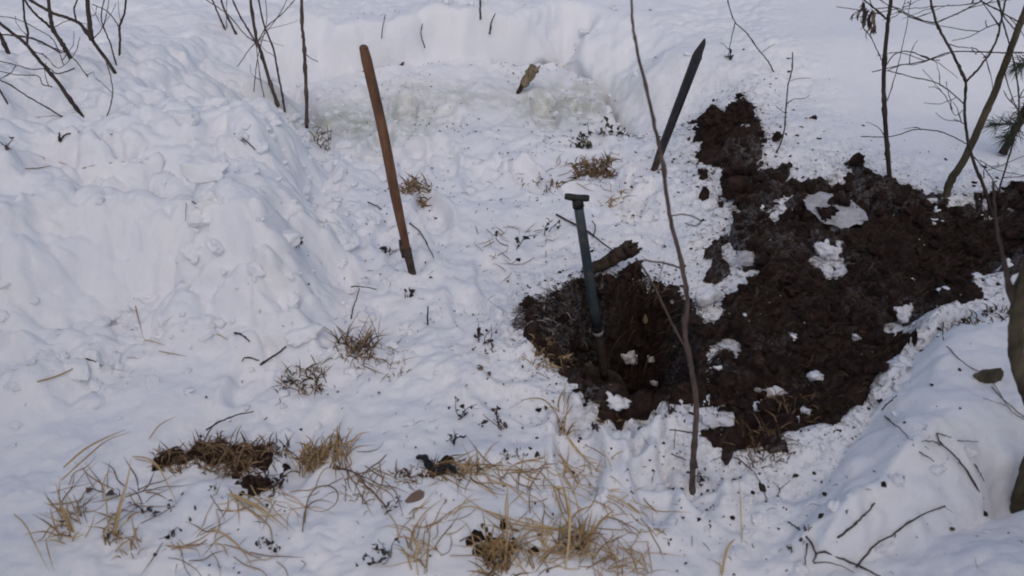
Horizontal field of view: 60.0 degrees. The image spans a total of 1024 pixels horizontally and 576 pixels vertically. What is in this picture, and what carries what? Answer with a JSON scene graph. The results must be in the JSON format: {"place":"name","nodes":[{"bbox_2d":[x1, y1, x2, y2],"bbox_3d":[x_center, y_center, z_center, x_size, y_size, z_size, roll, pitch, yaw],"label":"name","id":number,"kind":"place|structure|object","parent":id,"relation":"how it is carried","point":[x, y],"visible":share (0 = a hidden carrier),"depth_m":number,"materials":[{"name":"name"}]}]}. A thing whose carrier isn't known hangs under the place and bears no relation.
{"place":"outdoors","nodes":[
{"label":"outdoors","id":0,"kind":"place"},
{"bbox_2d":[0,0,1023,575],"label":"snow ground","id":1,"kind":"structure","parent":0,"point":[74,258],"depth_m":2.74,"materials":[{"name":"snow"}]},
{"bbox_2d":[13,513,53,570],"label":"grass stalk","id":2,"kind":"object","parent":1,"relation":"on","point":[34,541],"depth_m":2.00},
{"bbox_2d":[0,0,126,117],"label":"shrub","id":3,"kind":"object","parent":1,"relation":"on","point":[88,33],"visible":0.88,"depth_m":3.23,"materials":[{"name":"brown plant"}]},
{"bbox_2d":[24,479,102,543],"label":"grass tuft","id":4,"kind":"object","parent":1,"relation":"on","point":[68,525],"visible":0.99,"depth_m":2.05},
{"bbox_2d":[61,429,128,480],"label":"grass stalk","id":5,"kind":"object","parent":1,"relation":"on","point":[80,452],"depth_m":2.22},
{"bbox_2d":[49,513,145,559],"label":"grass tuft","id":6,"kind":"object","parent":1,"relation":"on","point":[135,535],"visible":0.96,"depth_m":2.03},
{"bbox_2d":[86,487,119,495],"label":"withered herb","id":7,"kind":"object","parent":1,"relation":"on","point":[109,492],"visible":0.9,"depth_m":2.17,"materials":[{"name":"grey plant"}]},
{"bbox_2d":[86,460,138,551],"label":"grass tuft","id":8,"kind":"object","parent":1,"relation":"on","point":[115,533],"visible":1,"depth_m":2.04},
{"bbox_2d":[37,457,191,541],"bbox_3d":[-0.964,0.494,2.180,0.356,0.039,0.254,-9,36,-12],"label":"grass tuft","id":9,"kind":"object","parent":1,"relation":"on","point":[99,481],"visible":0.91,"depth_m":2.18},
{"bbox_2d":[127,499,174,515],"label":"withered herb","id":10,"kind":"object","parent":1,"relation":"on","point":[155,512],"visible":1,"depth_m":2.12,"materials":[{"name":"grey plant"}]},
{"bbox_2d":[132,456,177,505],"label":"grass stalk","id":11,"kind":"object","parent":1,"relation":"on","point":[154,463],"depth_m":2.22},
{"bbox_2d":[145,440,201,476],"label":"grass tuft","id":12,"kind":"object","parent":1,"relation":"on","point":[164,456],"visible":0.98,"depth_m":2.25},
{"bbox_2d":[142,514,301,575],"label":"grass tuft","id":13,"kind":"object","parent":1,"relation":"on","point":[180,547],"visible":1,"depth_m":2.03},
{"bbox_2d":[173,421,273,481],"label":"grass tuft","id":14,"kind":"object","parent":1,"relation":"on","point":[223,446],"visible":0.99,"depth_m":2.27,"materials":[{"name":"plant"}]},
{"bbox_2d":[211,529,254,570],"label":"grass stalk","id":15,"kind":"object","parent":1,"relation":"on","point":[231,539],"depth_m":2.05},
{"bbox_2d":[207,0,297,111],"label":"shrub","id":16,"kind":"object","parent":1,"relation":"on","point":[256,40],"visible":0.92,"depth_m":3.63,"materials":[{"name":"brown plant"}]},
{"bbox_2d":[226,492,286,528],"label":"grass stalk","id":17,"kind":"object","parent":1,"relation":"on","point":[253,504],"depth_m":2.12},
{"bbox_2d":[193,483,333,553],"bbox_3d":[-0.583,0.538,2.116,0.332,0.033,0.221,0,35,0],"label":"grass tuft","id":18,"kind":"object","parent":1,"relation":"on","point":[243,508],"visible":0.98,"depth_m":2.14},
{"bbox_2d":[241,346,285,365],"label":"twig","id":19,"kind":"object","parent":1,"relation":"on","point":[271,357],"visible":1,"depth_m":2.59,"materials":[{"name":"wood"}]},
{"bbox_2d":[243,462,287,498],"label":"grass tuft","id":20,"kind":"object","parent":1,"relation":"on","point":[270,487],"visible":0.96,"depth_m":2.20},
{"bbox_2d":[240,432,292,471],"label":"grass tuft","id":21,"kind":"object","parent":1,"relation":"on","point":[276,452],"visible":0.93,"depth_m":2.31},
{"bbox_2d":[255,536,280,552],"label":"withered herb","id":22,"kind":"object","parent":1,"relation":"on","point":[267,542],"visible":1,"depth_m":2.05,"materials":[{"name":"grey plant"}]},
{"bbox_2d":[273,350,334,397],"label":"grass tuft","id":23,"kind":"object","parent":1,"relation":"on","point":[305,379],"visible":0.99,"depth_m":2.53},
{"bbox_2d":[300,0,317,128],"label":"sapling","id":24,"kind":"object","parent":1,"relation":"on","point":[306,92],"visible":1,"depth_m":3.52,"materials":[{"name":"brown plant"}]},
{"bbox_2d":[302,465,338,531],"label":"grass stalk","id":25,"kind":"object","parent":1,"relation":"on","point":[304,514],"depth_m":2.11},
{"bbox_2d":[306,126,335,150],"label":"grass tuft","id":26,"kind":"object","parent":1,"relation":"on","point":[322,136],"visible":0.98,"depth_m":3.67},
{"bbox_2d":[279,421,370,479],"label":"grass tuft","id":27,"kind":"object","parent":1,"relation":"on","point":[321,456],"visible":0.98,"depth_m":2.26,"materials":[{"name":"plant"}]},
{"bbox_2d":[321,470,382,505],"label":"grass tuft","id":28,"kind":"object","parent":1,"relation":"on","point":[358,493],"visible":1,"depth_m":2.14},
{"bbox_2d":[301,443,407,514],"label":"grass tuft","id":29,"kind":"object","parent":1,"relation":"on","point":[369,483],"visible":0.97,"depth_m":2.17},
{"bbox_2d":[318,312,393,369],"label":"grass tuft","id":30,"kind":"object","parent":1,"relation":"on","point":[361,342],"visible":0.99,"depth_m":2.61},
{"bbox_2d":[344,331,412,373],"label":"grass tuft","id":31,"kind":"object","parent":1,"relation":"on","point":[373,357],"visible":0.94,"depth_m":2.58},
{"bbox_2d":[152,435,608,561],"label":"bare turf","id":32,"kind":"structure","parent":1,"relation":"on","point":[245,482],"depth_m":2.25,"materials":[{"name":"soil"}]},
{"bbox_2d":[362,538,399,565],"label":"withered herb","id":33,"kind":"object","parent":1,"relation":"on","point":[383,552],"visible":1,"depth_m":1.96,"materials":[{"name":"grey plant"}]},
{"bbox_2d":[359,44,415,274],"bbox_3d":[-0.374,-0.350,2.735,0.037,0.776,0.191,-26,43,-32],"label":"shovel","id":34,"kind":"object","parent":1,"relation":"on","point":[383,135],"visible":0.96,"depth_m":2.70,"materials":[{"name":"brown wood"}]},
{"bbox_2d":[372,350,412,381],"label":"grass tuft","id":35,"kind":"object","parent":1,"relation":"on","point":[393,371],"visible":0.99,"depth_m":2.52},
{"bbox_2d":[405,489,423,502],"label":"fallen leaf","id":36,"kind":"object","parent":1,"relation":"on","point":[416,496],"visible":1,"depth_m":2.09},
{"bbox_2d":[398,172,431,207],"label":"grass tuft","id":37,"kind":"object","parent":1,"relation":"on","point":[408,187],"visible":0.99,"depth_m":3.35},
{"bbox_2d":[382,454,473,490],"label":"grass tuft","id":38,"kind":"object","parent":1,"relation":"on","point":[408,475],"visible":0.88,"depth_m":2.16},
{"bbox_2d":[375,487,490,566],"bbox_3d":[-0.175,0.546,2.041,0.288,0.043,0.208,-5,35,-7],"label":"grass tuft","id":39,"kind":"object","parent":1,"relation":"on","point":[421,507],"visible":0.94,"depth_m":2.03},
{"bbox_2d":[394,497,476,574],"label":"grass tuft","id":40,"kind":"object","parent":1,"relation":"on","point":[415,558],"visible":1,"depth_m":1.95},
{"bbox_2d":[416,454,456,473],"bbox_3d":[-0.194,0.435,2.178,0.130,0.048,0.044,22,41,29],"label":"bark curl","id":41,"kind":"object","parent":1,"relation":"on","point":[428,463],"visible":0.98,"depth_m":2.15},
{"bbox_2d":[446,431,465,444],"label":"withered herb","id":42,"kind":"object","parent":1,"relation":"on","point":[454,439],"visible":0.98,"depth_m":2.27,"materials":[{"name":"grey plant"}]},
{"bbox_2d":[454,397,476,419],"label":"withered herb","id":43,"kind":"object","parent":1,"relation":"on","point":[463,412],"visible":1,"depth_m":2.34,"materials":[{"name":"grey plant"}]},
{"bbox_2d":[453,445,493,478],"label":"grass tuft","id":44,"kind":"object","parent":1,"relation":"on","point":[463,466],"visible":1,"depth_m":2.18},
{"bbox_2d":[474,323,497,343],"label":"withered herb","id":45,"kind":"object","parent":1,"relation":"on","point":[479,334],"visible":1,"depth_m":2.57,"materials":[{"name":"plant"}]},
{"bbox_2d":[481,406,507,430],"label":"withered herb","id":46,"kind":"object","parent":1,"relation":"on","point":[504,424],"visible":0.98,"depth_m":2.33,"materials":[{"name":"grey plant"}]},
{"bbox_2d":[463,492,534,575],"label":"grass tuft","id":47,"kind":"object","parent":1,"relation":"on","point":[504,556],"visible":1,"depth_m":1.96,"materials":[{"name":"plant"}]},
{"bbox_2d":[438,442,563,495],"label":"grass tuft","id":48,"kind":"object","parent":1,"relation":"on","point":[501,469],"visible":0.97,"depth_m":2.18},
{"bbox_2d":[474,223,555,281],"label":"grass tuft","id":49,"kind":"object","parent":1,"relation":"on","point":[507,246],"visible":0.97,"depth_m":3.10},
{"bbox_2d":[494,231,537,248],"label":"withered herb","id":50,"kind":"object","parent":1,"relation":"on","point":[517,238],"visible":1,"depth_m":3.07,"materials":[{"name":"plant"}]},
{"bbox_2d":[453,438,584,513],"bbox_3d":[0.006,0.458,2.179,0.361,0.091,0.272,0,35,0],"label":"grass tuft","id":51,"kind":"object","parent":1,"relation":"on","point":[536,478],"visible":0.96,"depth_m":2.19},
{"bbox_2d":[438,453,610,568],"bbox_3d":[0.057,0.456,2.026,0.424,0.230,0.251,17,39,23],"label":"grass tuft","id":52,"kind":"object","parent":1,"relation":"on","point":[580,529],"visible":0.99,"depth_m":2.02,"materials":[{"name":"plant"}]},
{"bbox_2d":[455,482,596,564],"bbox_3d":[0.055,0.568,2.018,0.261,0.047,0.286,24,42,30],"label":"grass tuft","id":53,"kind":"object","parent":1,"relation":"on","point":[535,536],"visible":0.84,"depth_m":2.03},
{"bbox_2d":[516,64,540,93],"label":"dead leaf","id":54,"kind":"object","parent":1,"relation":"on","point":[531,72],"visible":1,"depth_m":4.02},
{"bbox_2d":[519,334,576,379],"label":"grass tuft","id":55,"kind":"object","parent":1,"relation":"on","point":[540,353],"visible":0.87,"depth_m":2.53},
{"bbox_2d":[542,179,569,194],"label":"grass tuft","id":56,"kind":"object","parent":1,"relation":"on","point":[552,182],"visible":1,"depth_m":3.43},
{"bbox_2d":[511,272,603,366],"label":"frosted roots","id":57,"kind":"object","parent":1,"relation":"on","point":[522,323],"visible":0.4,"depth_m":2.81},
{"bbox_2d":[512,382,602,470],"bbox_3d":[0.160,0.349,2.321,0.137,0.196,0.352,-26,43,-32],"label":"grass tuft","id":58,"kind":"object","parent":1,"relation":"on","point":[562,428],"visible":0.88,"depth_m":2.37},
{"bbox_2d":[545,155,615,194],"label":"grass tuft","id":59,"kind":"object","parent":1,"relation":"on","point":[581,179],"visible":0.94,"depth_m":3.51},
{"bbox_2d":[556,214,612,249],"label":"twig","id":60,"kind":"object","parent":1,"relation":"on","point":[574,224],"visible":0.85,"depth_m":3.14,"materials":[{"name":"wood"}]},
{"bbox_2d":[153,10,1022,575],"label":"plant litter","id":61,"kind":"object","parent":1,"relation":"on","point":[541,358],"visible":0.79,"depth_m":2.57,"materials":[{"name":"brown plant"}]},
{"bbox_2d":[568,116,609,148],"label":"green herb","id":62,"kind":"object","parent":1,"relation":"on","point":[587,145],"visible":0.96,"depth_m":3.73,"materials":[{"name":"green plant"}]},
{"bbox_2d":[561,444,623,492],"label":"grass tuft","id":63,"kind":"object","parent":1,"relation":"on","point":[566,469],"visible":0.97,"depth_m":2.21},
{"bbox_2d":[566,149,620,180],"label":"grass tuft","id":64,"kind":"object","parent":1,"relation":"on","point":[595,170],"visible":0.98,"depth_m":3.53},
{"bbox_2d":[516,520,683,575],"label":"grass tuft","id":65,"kind":"object","parent":1,"relation":"on","point":[552,550],"visible":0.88,"depth_m":1.98,"materials":[{"name":"plant"}]},
{"bbox_2d":[586,509,614,542],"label":"grass stalk","id":66,"kind":"object","parent":1,"relation":"on","point":[597,525],"depth_m":2.01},
{"bbox_2d":[588,384,624,430],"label":"grass tuft","id":67,"kind":"object","parent":1,"relation":"on","point":[603,412],"visible":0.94,"depth_m":2.40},
{"bbox_2d":[582,240,642,273],"bbox_3d":[0.329,-0.098,2.921,0.194,0.135,0.059,0,35,0],"label":"broken log","id":68,"kind":"object","parent":1,"relation":"on","point":[624,251],"visible":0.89,"depth_m":2.90,"materials":[{"name":"brown wood"}]},
{"bbox_2d":[523,277,709,430],"bbox_3d":[0.315,0.301,2.769,0.593,0.542,0.680,0,35,0],"label":"dug pit","id":69,"kind":"object","parent":1,"relation":"on","point":[679,373],"visible":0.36,"depth_m":2.90,"materials":[{"name":"soil"}]},
{"bbox_2d":[564,193,627,393],"bbox_3d":[0.285,0.109,2.838,0.275,0.888,0.036,13,37,17],"label":"spade","id":70,"kind":"object","parent":69,"relation":"in","point":[602,374],"visible":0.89,"depth_m":2.79,"materials":[{"name":"blue paint"}]},
{"bbox_2d":[512,271,703,378],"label":"hanging roots","id":71,"kind":"object","parent":69,"relation":"hanging from","point":[655,297],"visible":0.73,"depth_m":2.87,"materials":[{"name":"plant"}]},
{"bbox_2d":[602,386,631,410],"bbox_3d":[0.276,0.301,2.404,0.096,0.052,0.071,16,38,21],"label":"snow lump","id":72,"kind":"object","parent":69,"relation":"on","point":[617,402],"visible":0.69,"depth_m":2.38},
{"bbox_2d":[621,350,637,364],"bbox_3d":[0.397,0.231,3.021,0.069,0.065,0.055,12,37,17],"label":"snow lump","id":73,"kind":"object","parent":69,"relation":"on","point":[627,358],"visible":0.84,"depth_m":3.00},
{"bbox_2d":[624,259,644,279],"bbox_3d":[0.399,-0.059,2.912,0.055,0.073,0.064,-29,44,-35],"label":"peat knob","id":74,"kind":"object","parent":69,"relation":"attached to","point":[634,268],"visible":0.86,"depth_m":2.89,"materials":[{"name":"soil"}]},
{"bbox_2d":[597,184,636,207],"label":"grass tuft","id":75,"kind":"object","parent":1,"relation":"on","point":[611,199],"visible":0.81,"depth_m":3.32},
{"bbox_2d":[582,534,652,575],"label":"grass tuft","id":76,"kind":"object","parent":1,"relation":"on","point":[623,555],"visible":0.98,"depth_m":1.98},
{"bbox_2d":[580,485,689,558],"bbox_3d":[0.292,0.542,2.096,0.265,0.054,0.249,0,35,0],"label":"grass tuft","id":77,"kind":"object","parent":1,"relation":"on","point":[620,521],"visible":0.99,"depth_m":2.10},
{"bbox_2d":[607,494,666,536],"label":"grass stalk","id":78,"kind":"object","parent":1,"relation":"on","point":[660,531],"depth_m":2.08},
{"bbox_2d":[630,0,701,494],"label":"sapling","id":79,"kind":"object","parent":1,"relation":"on","point":[693,464],"visible":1,"depth_m":1.95,"materials":[{"name":"brown plant"}]},
{"bbox_2d":[661,395,674,417],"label":"withered herb","id":80,"kind":"object","parent":1,"relation":"on","point":[669,408],"visible":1,"depth_m":2.35,"materials":[{"name":"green plant"}]},
{"bbox_2d":[651,38,705,171],"bbox_3d":[0.620,-0.658,3.376,0.184,0.576,0.040,-12,37,-16],"label":"iron bar","id":81,"kind":"object","parent":1,"relation":"on","point":[692,68],"visible":0.78,"depth_m":3.34,"materials":[{"name":"metal"}]},
{"bbox_2d":[693,283,722,306],"bbox_3d":[0.620,0.030,2.812,0.091,0.072,0.059,-23,41,-29],"label":"snow lump","id":82,"kind":"object","parent":1,"relation":"on","point":[708,294],"visible":1,"depth_m":2.79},
{"bbox_2d":[702,414,718,428],"bbox_3d":[0.517,0.353,2.323,0.043,0.041,0.032,23,41,29],"label":"snow lump","id":83,"kind":"object","parent":1,"relation":"on","point":[709,420],"visible":0.94,"depth_m":2.32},
{"bbox_2d":[719,539,734,575],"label":"grass stalk","id":84,"kind":"object","parent":1,"relation":"on","point":[724,557],"depth_m":1.99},
{"bbox_2d":[721,175,752,200],"bbox_3d":[0.817,-0.363,3.198,0.115,0.107,0.075,24,42,30],"label":"soil clod","id":85,"kind":"object","parent":1,"relation":"on","point":[733,187],"visible":0.8,"depth_m":3.17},
{"bbox_2d":[713,456,767,499],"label":"twig","id":86,"kind":"object","parent":1,"relation":"on","point":[750,469],"visible":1,"depth_m":2.21,"materials":[{"name":"wood"}]},
{"bbox_2d":[688,95,799,214],"bbox_3d":[0.904,-0.501,3.406,0.446,0.253,0.866,0,35,0],"label":"soil patch","id":87,"kind":"object","parent":1,"relation":"on","point":[706,156],"visible":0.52,"depth_m":3.32,"materials":[{"name":"soil"}]},
{"bbox_2d":[737,250,754,265],"bbox_3d":[0.782,-0.098,2.910,0.088,0.046,0.082,0,35,0],"label":"snow slab","id":88,"kind":"object","parent":1,"relation":"on","point":[745,257],"depth_m":2.89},
{"bbox_2d":[721,0,774,71],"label":"bare twig","id":89,"kind":"object","parent":1,"relation":"on","point":[749,37],"visible":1,"depth_m":3.69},
{"bbox_2d":[724,410,803,470],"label":"grass tuft","id":90,"kind":"object","parent":1,"relation":"on","point":[760,443],"visible":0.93,"depth_m":2.23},
{"bbox_2d":[512,9,1023,559],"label":"soil crumbs","id":91,"kind":"object","parent":1,"relation":"on","point":[974,183],"visible":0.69,"depth_m":2.67,"materials":[{"name":"soil"}]},
{"bbox_2d":[519,93,1023,449],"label":"peat clods","id":92,"kind":"object","parent":1,"relation":"on","point":[723,386],"visible":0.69,"depth_m":2.74,"materials":[{"name":"soil"}]},
{"bbox_2d":[528,90,1023,464],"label":"peat roots","id":93,"kind":"object","parent":1,"relation":"on","point":[879,234],"visible":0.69,"depth_m":2.75,"materials":[{"name":"soil"}]},
{"bbox_2d":[772,131,782,141],"bbox_3d":[1.012,-0.578,3.380,0.042,0.048,0.048,0,35,0],"label":"soil clod","id":94,"kind":"object","parent":1,"relation":"on","point":[776,136],"visible":0.99,"depth_m":3.37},
{"bbox_2d":[775,52,808,152],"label":"dead weed","id":95,"kind":"object","parent":1,"relation":"on","point":[787,103],"visible":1,"depth_m":3.21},
{"bbox_2d":[787,521,879,575],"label":"twig","id":96,"kind":"object","parent":1,"relation":"on","point":[826,552],"visible":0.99,"depth_m":1.95,"materials":[{"name":"brown plant"}]},
{"bbox_2d":[837,503,874,537],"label":"twig","id":97,"kind":"object","parent":1,"relation":"on","point":[853,525],"visible":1,"depth_m":1.93,"materials":[{"name":"wood"}]},
{"bbox_2d":[690,160,1023,465],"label":"soil heap","id":98,"kind":"object","parent":1,"relation":"on","point":[716,271],"visible":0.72,"depth_m":2.71,"materials":[{"name":"soil"}]},
{"bbox_2d":[760,385,823,422],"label":"grass tuft","id":99,"kind":"object","parent":98,"relation":"on","point":[772,395],"visible":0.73,"depth_m":2.34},
{"bbox_2d":[806,370,823,380],"bbox_3d":[0.828,0.241,2.417,0.048,0.038,0.042,-13,37,-18],"label":"snow lump","id":100,"kind":"object","parent":98,"relation":"on","point":[814,375],"visible":1,"depth_m":2.40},
{"bbox_2d":[812,238,843,260],"bbox_3d":[1.032,-0.122,2.889,0.104,0.062,0.086,0,35,0],"label":"snow lump","id":101,"kind":"object","parent":98,"relation":"on","point":[825,251],"visible":0.99,"depth_m":2.87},
{"bbox_2d":[803,191,867,228],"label":"snow slab","id":102,"kind":"structure","parent":98,"relation":"on","point":[847,217],"depth_m":3.00,"materials":[{"name":"snow"}]},
{"bbox_2d":[848,152,865,167],"bbox_3d":[1.237,-0.459,3.177,0.055,0.064,0.044,-14,37,-19],"label":"soil clod","id":103,"kind":"object","parent":98,"relation":"on","point":[856,160],"visible":1,"depth_m":3.17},
{"bbox_2d":[893,303,913,323],"bbox_3d":[1.171,0.081,2.646,0.060,0.056,0.059,0,35,0],"label":"snow lump","id":104,"kind":"object","parent":98,"relation":"on","point":[903,314],"visible":0.99,"depth_m":2.64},
{"bbox_2d":[942,2,1023,197],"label":"young tree","id":105,"kind":"object","parent":98,"relation":"on","point":[964,158],"visible":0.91,"depth_m":2.85,"materials":[{"name":"brown plant"}]},
{"bbox_2d":[997,0,1023,192],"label":"sapling","id":106,"kind":"object","parent":98,"relation":"on","point":[1016,125],"visible":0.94,"depth_m":2.81,"materials":[{"name":"brown plant"}]},
{"bbox_2d":[878,360,889,372],"bbox_3d":[0.988,0.210,2.357,0.036,0.032,0.023,0,35,0],"label":"soil clod","id":107,"kind":"object","parent":1,"relation":"on","point":[884,364],"visible":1,"depth_m":2.35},
{"bbox_2d":[839,0,955,175],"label":"sapling","id":108,"kind":"object","parent":1,"relation":"on","point":[884,62],"visible":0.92,"depth_m":2.88,"materials":[{"name":"brown plant"}]},
{"bbox_2d":[855,506,945,567],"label":"twig","id":109,"kind":"object","parent":1,"relation":"on","point":[879,541],"visible":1,"depth_m":1.94,"materials":[{"name":"wood"}]},
{"bbox_2d":[850,0,1023,217],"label":"sapling","id":110,"kind":"object","parent":1,"relation":"on","point":[978,174],"visible":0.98,"depth_m":2.74,"materials":[{"name":"brown plant"}]},
{"bbox_2d":[922,433,983,498],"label":"twig","id":111,"kind":"object","parent":1,"relation":"on","point":[962,465],"visible":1,"depth_m":2.02,"materials":[{"name":"wood"}]},
{"bbox_2d":[941,302,1008,330],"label":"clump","id":112,"kind":"object","parent":1,"relation":"on","point":[964,319],"visible":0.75,"depth_m":2.42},
{"bbox_2d":[942,322,1023,419],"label":"twig","id":113,"kind":"object","parent":1,"relation":"on","point":[974,369],"visible":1,"depth_m":2.23,"materials":[{"name":"wood"}]},
{"bbox_2d":[973,368,1003,383],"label":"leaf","id":114,"kind":"object","parent":1,"relation":"on","point":[994,375],"visible":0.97,"depth_m":2.19,"materials":[{"name":"brown plant"}]},
{"bbox_2d":[983,45,1023,155],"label":"pine branch","id":115,"kind":"object","parent":1,"relation":"on","point":[1007,143],"visible":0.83,"depth_m":3.22,"materials":[{"name":"plant"}]},
{"bbox_2d":[991,181,1023,513],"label":"young tree","id":116,"kind":"object","parent":1,"relation":"on","point":[1015,338],"visible":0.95,"depth_m":1.83,"materials":[{"name":"brown plant"}]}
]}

